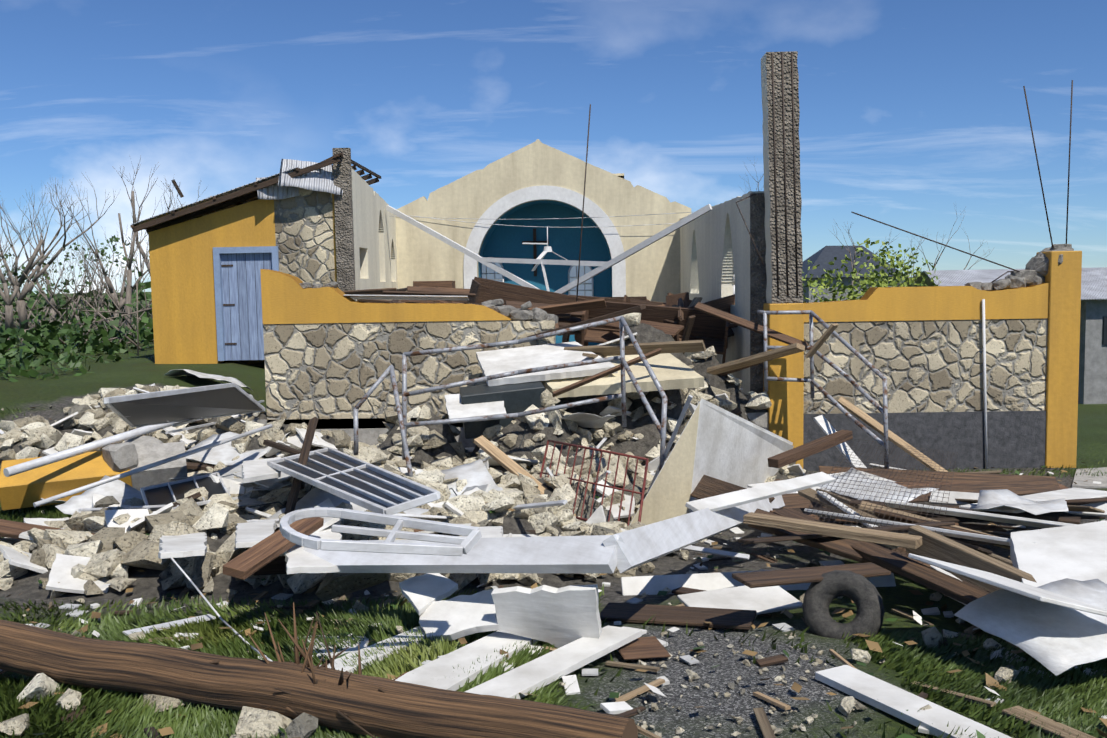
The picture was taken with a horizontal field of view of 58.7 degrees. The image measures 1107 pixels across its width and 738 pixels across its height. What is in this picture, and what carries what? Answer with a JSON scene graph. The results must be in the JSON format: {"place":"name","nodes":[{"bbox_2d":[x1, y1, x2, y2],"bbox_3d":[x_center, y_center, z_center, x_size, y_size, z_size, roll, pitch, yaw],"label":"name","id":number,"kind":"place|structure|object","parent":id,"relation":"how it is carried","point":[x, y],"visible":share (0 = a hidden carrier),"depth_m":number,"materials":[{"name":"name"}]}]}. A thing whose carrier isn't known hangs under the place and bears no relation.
{"place":"outdoors","nodes":[
{"label":"outdoors","id":0,"kind":"place"},
{"bbox_2d":[148,199,275,363],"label":"shed wall","id":1,"kind":"structure","parent":0,"point":[183,292],"depth_m":17.57,"materials":[{"name":"yellow paint"}]},
{"bbox_2d":[213,246,278,360],"bbox_3d":[-5.456,-1.167,17.613,1.164,2.025,0.120,-1,5,1],"label":"door frame","id":2,"kind":"object","parent":1,"relation":"in","point":[219,251],"visible":0.62,"depth_m":17.53,"materials":[{"name":"wood"}]},
{"bbox_2d":[221,253,271,359],"bbox_3d":[-5.458,-1.116,17.668,0.935,1.915,0.040,-1,5,1],"label":"door","id":3,"kind":"structure","parent":2,"relation":"in","point":[241,287],"depth_m":17.65,"materials":[{"name":"blue wood"}]},
{"bbox_2d":[221,265,236,344],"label":"door hinges","id":4,"kind":"object","parent":3,"relation":"attached to","point":[228,304],"visible":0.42,"depth_m":17.64,"materials":[{"name":"metal"}]},
{"bbox_2d":[130,153,380,233],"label":"annex roof timbers","id":5,"kind":"object","parent":1,"relation":"on","point":[185,214],"visible":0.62,"depth_m":17.24,"materials":[{"name":"wood"}]},
{"bbox_2d":[132,167,298,226],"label":"roof rafters","id":6,"kind":"object","parent":5,"relation":"on","point":[202,201],"visible":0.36,"depth_m":17.26,"materials":[{"name":"brown wood"}]},
{"bbox_2d":[256,159,342,199],"bbox_3d":[-4.434,-3.329,17.207,1.538,0.706,0.411,-2,5,-7],"label":"corrugated roof sheet","id":7,"kind":"object","parent":5,"relation":"on","point":[287,185],"visible":0.71,"depth_m":17.22,"materials":[{"name":"white metal"}]},
{"bbox_2d":[111,387,426,510],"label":"window panes","id":8,"kind":"structure","parent":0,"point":[207,403],"depth_m":8.19,"materials":[{"name":"grey glass"}]},
{"bbox_2d":[103,383,481,555],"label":"window frames","id":9,"kind":"structure","parent":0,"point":[383,515],"depth_m":4.57,"materials":[{"name":"white metal"}]},
{"bbox_2d":[274,187,334,285],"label":"stone wall","id":10,"kind":"structure","parent":0,"point":[304,235],"depth_m":17.47,"materials":[{"name":"beige stone"}]},
{"bbox_2d":[332,194,336,281],"bbox_3d":[-3.856,-1.625,17.513,0.060,3.561,0.020,-1,5,1],"label":"annex corner strip","id":11,"kind":"object","parent":10,"relation":"attached to","point":[334,238],"visible":0.14,"depth_m":17.45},
{"bbox_2d":[351,167,397,300],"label":"nave wall","id":12,"kind":"structure","parent":0,"point":[375,247],"depth_m":19.15,"materials":[{"name":"beige paint"}]},
{"bbox_2d":[395,212,691,227],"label":"overhead wires","id":13,"kind":"object","parent":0,"point":[552,218],"visible":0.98,"depth_m":21.38,"materials":[{"name":"black metal"}]},
{"bbox_2d":[522,227,566,270],"bbox_3d":[-0.166,-2.641,21.603,1.030,0.958,0.694,-4,6,-35],"label":"ceiling fan","id":14,"kind":"object","parent":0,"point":[547,248],"visible":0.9,"depth_m":21.52,"materials":[{"name":"white paint"}]},
{"bbox_2d":[0,277,1106,737],"bbox_3d":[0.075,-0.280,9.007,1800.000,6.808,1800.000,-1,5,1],"label":"ground","id":15,"kind":"structure","parent":0,"point":[130,373],"depth_m":5.00,"materials":[{"name":"grey gravel"}]},
{"bbox_2d":[0,451,131,509],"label":"wall piece","id":16,"kind":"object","parent":15,"relation":"on","point":[27,489],"depth_m":10.12,"materials":[{"name":"yellow paint"}]},
{"bbox_2d":[0,235,149,337],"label":"sparse leaves","id":17,"kind":"object","parent":15,"relation":"on","point":[116,239],"visible":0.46,"depth_m":31.97,"materials":[{"name":"green plant"}]},
{"bbox_2d":[0,281,151,323],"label":"tree belt","id":18,"kind":"object","parent":15,"relation":"on","point":[141,297],"depth_m":43.70,"materials":[{"name":"green plant"}]},
{"bbox_2d":[0,304,153,381],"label":"undergrowth","id":19,"kind":"object","parent":15,"relation":"on","point":[23,361],"visible":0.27,"depth_m":20.27,"materials":[{"name":"green plant"}]},
{"bbox_2d":[0,157,206,355],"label":"bare trees","id":20,"kind":"object","parent":15,"relation":"on","point":[21,303],"visible":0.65,"depth_m":25.63,"materials":[{"name":"grey plant"}]},
{"bbox_2d":[165,550,271,660],"bbox_3d":[-3.165,1.278,7.338,0.158,0.816,8.628,-4,6,-32],"label":"loose cable","id":21,"kind":"object","parent":15,"relation":"on","point":[211,606],"visible":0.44,"depth_m":5.25,"materials":[{"name":"white plastic"}]},
{"bbox_2d":[205,462,290,506],"bbox_3d":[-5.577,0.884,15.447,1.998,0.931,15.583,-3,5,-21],"label":"cement sheets","id":22,"kind":"object","parent":15,"relation":"on","point":[228,472],"visible":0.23,"depth_m":8.87,"materials":[{"name":"grey concrete"}]},
{"bbox_2d":[0,602,637,737],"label":"fallen pole","id":23,"kind":"object","parent":15,"relation":"on","point":[358,703],"visible":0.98,"depth_m":3.70,"materials":[{"name":"brown wood"}]},
{"bbox_2d":[40,369,614,527],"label":"crumpled roof sheets","id":24,"kind":"object","parent":15,"relation":"on","point":[475,473],"visible":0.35,"depth_m":9.21,"materials":[{"name":"white metal"}]},
{"bbox_2d":[459,381,544,438],"bbox_3d":[-0.579,0.452,11.363,0.989,0.618,0.545,-2,5,-7],"label":"panel","id":25,"kind":"object","parent":24,"relation":"on","point":[519,397],"visible":0.52,"depth_m":11.12,"materials":[{"name":"plastic"}]},
{"bbox_2d":[0,387,780,575],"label":"heap timbers and bars","id":26,"kind":"object","parent":15,"relation":"on","point":[9,529],"visible":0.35,"depth_m":7.78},
{"bbox_2d":[0,323,788,599],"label":"rubble mound","id":27,"kind":"object","parent":15,"relation":"on","point":[147,583],"visible":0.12,"depth_m":10.87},
{"bbox_2d":[102,435,187,490],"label":"concrete block","id":28,"kind":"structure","parent":27,"relation":"on","point":[136,452],"depth_m":10.45,"materials":[{"name":"grey concrete"}]},
{"bbox_2d":[145,415,542,509],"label":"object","id":29,"kind":"object","parent":27,"relation":"on","point":[312,485],"visible":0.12,"depth_m":8.18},
{"bbox_2d":[353,310,888,476],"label":"handrails","id":30,"kind":"object","parent":27,"relation":"on","point":[404,424],"visible":0.94,"depth_m":10.13,"materials":[{"name":"metal"}]},
{"bbox_2d":[3,394,795,635],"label":"fallen metal beams","id":31,"kind":"structure","parent":15,"relation":"on","point":[624,551],"depth_m":4.88,"materials":[{"name":"metal"}]},
{"bbox_2d":[263,320,555,428],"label":"stone wall","id":32,"kind":"structure","parent":15,"relation":"on","point":[329,371],"depth_m":12.59,"materials":[{"name":"beige stone"}]},
{"bbox_2d":[260,269,511,323],"bbox_3d":[-2.134,-0.961,12.675,3.171,0.703,0.345,-1,5,1],"label":"wall band","id":33,"kind":"object","parent":32,"relation":"on","point":[287,299],"visible":0.98,"depth_m":12.53,"materials":[{"name":"yellow paint"}]},
{"bbox_2d":[344,295,468,299],"bbox_3d":[-1.933,-0.957,13.188,1.577,0.120,1.199,-1,5,-4],"label":"sheet on wall","id":34,"kind":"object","parent":33,"relation":"on","point":[405,297],"visible":0.93,"depth_m":13.00,"materials":[{"name":"white metal"}]},
{"bbox_2d":[316,427,475,451],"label":"wall plinth","id":35,"kind":"structure","parent":32,"relation":"attached to","point":[369,436],"depth_m":12.65,"materials":[{"name":"concrete"}]},
{"bbox_2d":[300,282,557,322],"bbox_3d":[-1.633,-0.838,12.662,3.387,0.615,0.328,-1,5,1],"label":"broken wall top","id":36,"kind":"object","parent":32,"relation":"on","point":[524,312],"visible":0.77,"depth_m":12.57,"materials":[{"name":"concrete"}]},
{"bbox_2d":[0,313,957,737],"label":"rubble stones","id":37,"kind":"object","parent":15,"relation":"on","point":[114,553],"visible":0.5,"depth_m":7.35,"materials":[{"name":"beige stone"}]},
{"bbox_2d":[252,412,768,429],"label":"nave floor slab","id":38,"kind":"structure","parent":15,"relation":"on","point":[761,419],"depth_m":12.66,"materials":[{"name":"grey concrete"}]},
{"bbox_2d":[385,204,711,293],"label":"fallen roof beams","id":39,"kind":"structure","parent":38,"relation":"attached to","point":[602,265],"depth_m":18.29,"materials":[{"name":"paint"}]},
{"bbox_2d":[332,148,766,393],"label":"broken wall ends","id":40,"kind":"object","parent":38,"relation":"attached to","point":[343,207],"depth_m":12.97,"materials":[{"name":"concrete"}]},
{"bbox_2d":[413,281,727,348],"bbox_3d":[0.329,-1.032,17.575,7.570,1.183,2.512,3,7,43],"label":"pulpit and pews","id":41,"kind":"object","parent":38,"relation":"on","point":[445,284],"visible":0.08,"depth_m":18.74,"materials":[{"name":"brown wood"}]},
{"bbox_2d":[20,539,1065,737],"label":"loose stones","id":42,"kind":"object","parent":15,"relation":"on","point":[847,704],"visible":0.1,"depth_m":4.33,"materials":[{"name":"beige stone"}]},
{"bbox_2d":[396,139,690,302],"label":"gable wall","id":43,"kind":"structure","parent":15,"relation":"on","point":[652,271],"depth_m":21.60,"materials":[{"name":"beige paint"}]},
{"bbox_2d":[463,185,625,296],"bbox_3d":[-0.195,-1.948,21.714,3.574,4.151,0.055,-1,5,1],"label":"arch moulding","id":44,"kind":"object","parent":43,"relation":"attached to","point":[492,213],"visible":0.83,"depth_m":21.57,"materials":[{"name":"white paint"}]},
{"bbox_2d":[478,200,611,345],"bbox_3d":[-0.182,-1.996,22.269,2.979,3.553,1.100,-1,5,1],"label":"arched wall recess","id":45,"kind":"object","parent":43,"relation":"in","point":[502,240],"visible":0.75,"depth_m":22.74,"materials":[{"name":"teal paint"}]},
{"bbox_2d":[522,229,548,275],"bbox_3d":[-0.410,-2.692,22.726,0.624,1.092,0.040,-1,5,1],"label":"cross","id":46,"kind":"object","parent":45,"relation":"attached to","point":[534,248],"visible":0.79,"depth_m":22.69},
{"bbox_2d":[482,262,591,295],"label":"window panes","id":47,"kind":"object","parent":45,"relation":"in","point":[572,274],"visible":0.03,"depth_m":22.80,"materials":[{"name":"blue glass"}]},
{"bbox_2d":[482,257,593,296],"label":"window frames","id":48,"kind":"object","parent":47,"relation":"attached to","point":[569,277],"visible":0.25,"depth_m":22.77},
{"bbox_2d":[481,173,623,250],"bbox_3d":[-0.181,-2.238,22.459,3.579,4.203,1.120,-1,5,1],"label":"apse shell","id":49,"kind":"object","parent":15,"relation":"on","point":[621,175],"visible":0.06,"depth_m":21.69},
{"bbox_2d":[0,332,1106,737],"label":"white boards","id":50,"kind":"object","parent":15,"relation":"on","point":[566,620],"visible":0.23,"depth_m":4.81,"materials":[{"name":"white wood"}]},
{"bbox_2d":[541,353,703,397],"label":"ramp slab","id":51,"kind":"structure","parent":50,"relation":"on","point":[670,371],"depth_m":11.37,"materials":[{"name":"beige paint"}]},
{"bbox_2d":[0,481,1106,737],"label":"litter","id":52,"kind":"object","parent":15,"relation":"on","point":[620,707],"visible":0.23,"depth_m":4.35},
{"bbox_2d":[0,391,1106,737],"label":"stones","id":53,"kind":"object","parent":15,"relation":"on","point":[872,645],"visible":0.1,"depth_m":4.64,"materials":[{"name":"grey stone"}]},
{"bbox_2d":[539,440,648,525],"bbox_3d":[0.305,1.023,8.714,0.582,0.577,2.536,-3,5,-27],"label":"iron grille","id":54,"kind":"object","parent":15,"relation":"on","point":[605,485],"visible":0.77,"depth_m":8.56,"materials":[{"name":"brown metal"}]},
{"bbox_2d":[223,277,1106,737],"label":"timber debris","id":55,"kind":"object","parent":15,"relation":"on","point":[953,561],"visible":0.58,"depth_m":6.47,"materials":[{"name":"brown wood"}]},
{"bbox_2d":[819,468,1106,675],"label":"crumpled sheets","id":56,"kind":"object","parent":55,"relation":"on","point":[1056,640],"visible":0.81,"depth_m":4.32,"materials":[{"name":"white metal"}]},
{"bbox_2d":[630,399,793,524],"bbox_3d":[1.651,1.202,9.910,0.561,2.064,3.113,2,6,32],"label":"slab","id":57,"kind":"object","parent":15,"relation":"on","point":[717,442],"visible":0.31,"depth_m":9.11,"materials":[{"name":"beige paint"}]},
{"bbox_2d":[685,402,696,413],"bbox_3d":[1.969,0.656,10.479,0.077,0.823,2.072,3,6,39],"label":"chunk","id":58,"kind":"object","parent":57,"relation":"attached to","point":[692,407],"visible":0.08,"depth_m":9.71,"materials":[{"name":"white concrete"}]},
{"bbox_2d":[637,631,826,737],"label":"gravel stones","id":59,"kind":"object","parent":15,"relation":"on","point":[740,719],"visible":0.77,"depth_m":4.01,"materials":[{"name":"beige stone"}]},
{"bbox_2d":[802,570,884,639],"bbox_3d":[1.437,1.197,4.888,0.396,0.373,0.268,1,5,26],"label":"old tyre","id":60,"kind":"object","parent":15,"relation":"on","point":[861,592],"visible":0.83,"depth_m":4.84,"materials":[{"name":"rubber"}]},
{"bbox_2d":[802,276,896,302],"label":"distant house walls","id":61,"kind":"structure","parent":15,"relation":"on","point":[808,294],"depth_m":61.81,"materials":[{"name":"grey paint"}]},
{"bbox_2d":[802,246,897,277],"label":"distant house roof","id":62,"kind":"structure","parent":61,"relation":"on","point":[823,256],"depth_m":63.21,"materials":[{"name":"grey tile"}]},
{"bbox_2d":[743,160,991,296],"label":"distant bare trees","id":63,"kind":"object","parent":15,"relation":"on","point":[890,242],"visible":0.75,"depth_m":67.54,"materials":[{"name":"brown plant"}]},
{"bbox_2d":[814,249,941,299],"bbox_3d":[9.812,-1.318,27.798,5.630,4.302,2.589,-4,6,-31],"label":"bush","id":64,"kind":"object","parent":15,"relation":"on","point":[883,279],"visible":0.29,"depth_m":26.36,"materials":[{"name":"green plant"}]},
{"bbox_2d":[802,238,940,302],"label":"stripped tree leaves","id":65,"kind":"object","parent":64,"relation":"on","point":[876,283],"visible":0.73,"depth_m":26.27,"materials":[{"name":"green plant"}]},
{"bbox_2d":[805,439,957,534],"bbox_3d":[2.721,0.915,8.179,1.095,0.455,5.750,1,5,23],"label":"wire sheet","id":66,"kind":"object","parent":15,"relation":"on","point":[885,486],"visible":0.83,"depth_m":7.58,"materials":[{"name":"metal"}]},
{"bbox_2d":[763,251,1081,468],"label":"gate pillars","id":67,"kind":"structure","parent":15,"relation":"on","point":[786,398],"depth_m":12.39,"materials":[{"name":"paint"}]},
{"bbox_2d":[761,51,802,303],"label":"tall column","id":68,"kind":"structure","parent":67,"relation":"on","point":[772,297],"depth_m":12.29,"materials":[{"name":"concrete"}]},
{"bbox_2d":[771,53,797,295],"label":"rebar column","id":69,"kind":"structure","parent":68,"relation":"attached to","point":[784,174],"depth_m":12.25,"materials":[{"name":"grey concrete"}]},
{"bbox_2d":[803,411,1045,470],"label":"wall plinth","id":70,"kind":"structure","parent":15,"relation":"on","point":[1016,439],"depth_m":12.48,"materials":[{"name":"grey concrete"}]},
{"bbox_2d":[803,318,1047,413],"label":"stone wall","id":71,"kind":"structure","parent":70,"relation":"on","point":[929,365],"depth_m":12.43,"materials":[{"name":"beige stone"}]},
{"bbox_2d":[803,283,1048,321],"bbox_3d":[4.680,-0.847,12.516,3.053,0.444,0.325,-1,5,1],"label":"wall band","id":72,"kind":"object","parent":71,"relation":"on","point":[924,303],"visible":0.9,"depth_m":12.35,"materials":[{"name":"yellow paint"}]},
{"bbox_2d":[964,244,1073,290],"bbox_3d":[5.910,-1.265,12.486,1.310,0.620,0.504,-1,5,1],"label":"rubble","id":73,"kind":"object","parent":72,"relation":"on","point":[1037,265],"visible":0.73,"depth_m":12.41,"materials":[{"name":"concrete"}]},
{"bbox_2d":[576,80,1072,301],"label":"rebar rods","id":74,"kind":"object","parent":73,"relation":"on","point":[882,222],"visible":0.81,"depth_m":12.32,"materials":[{"name":"metal"}]},
{"bbox_2d":[982,299,987,468],"bbox_3d":[5.438,0.223,12.398,0.117,2.203,0.036,-1,5,1],"label":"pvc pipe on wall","id":75,"kind":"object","parent":15,"relation":"on","point":[984,382],"visible":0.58,"depth_m":12.38,"materials":[{"name":"white paint"}]},
{"bbox_2d":[1078,300,1106,403],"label":"grey house walls","id":76,"kind":"structure","parent":15,"relation":"on","point":[1092,386],"depth_m":29.72,"materials":[{"name":"grey paint"}]},
{"bbox_2d":[1103,317,1106,344],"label":"window","id":77,"kind":"structure","parent":76,"relation":"in","point":[1104,330],"depth_m":29.59,"materials":[{"name":"glass"}]},
{"bbox_2d":[0,406,1106,737],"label":"grass","id":78,"kind":"structure","parent":0,"point":[128,716],"depth_m":4.30,"materials":[{"name":"green plant"}]},
{"bbox_2d":[0,0,1106,293],"label":"sky","id":79,"kind":"structure","parent":0,"point":[914,113],"materials":[{"name":"blue"}]},
{"bbox_2d":[680,191,763,394],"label":"nave wall","id":80,"kind":"structure","parent":0,"point":[714,245],"depth_m":15.46,"materials":[{"name":"beige paint"}]},
{"bbox_2d":[732,267,734,294],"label":"nave window frames","id":81,"kind":"structure","parent":80,"relation":"in","point":[733,282],"depth_m":15.54,"materials":[{"name":"white"}]},
{"bbox_2d":[897,267,1106,299],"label":"metal roof","id":82,"kind":"structure","parent":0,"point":[1093,283],"depth_m":31.93,"materials":[{"name":"grey metal"}]},
{"bbox_2d":[1072,467,1106,487],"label":"concrete path","id":83,"kind":"structure","parent":0,"point":[1081,481],"depth_m":11.59,"materials":[{"name":"grey concrete"}]}
]}

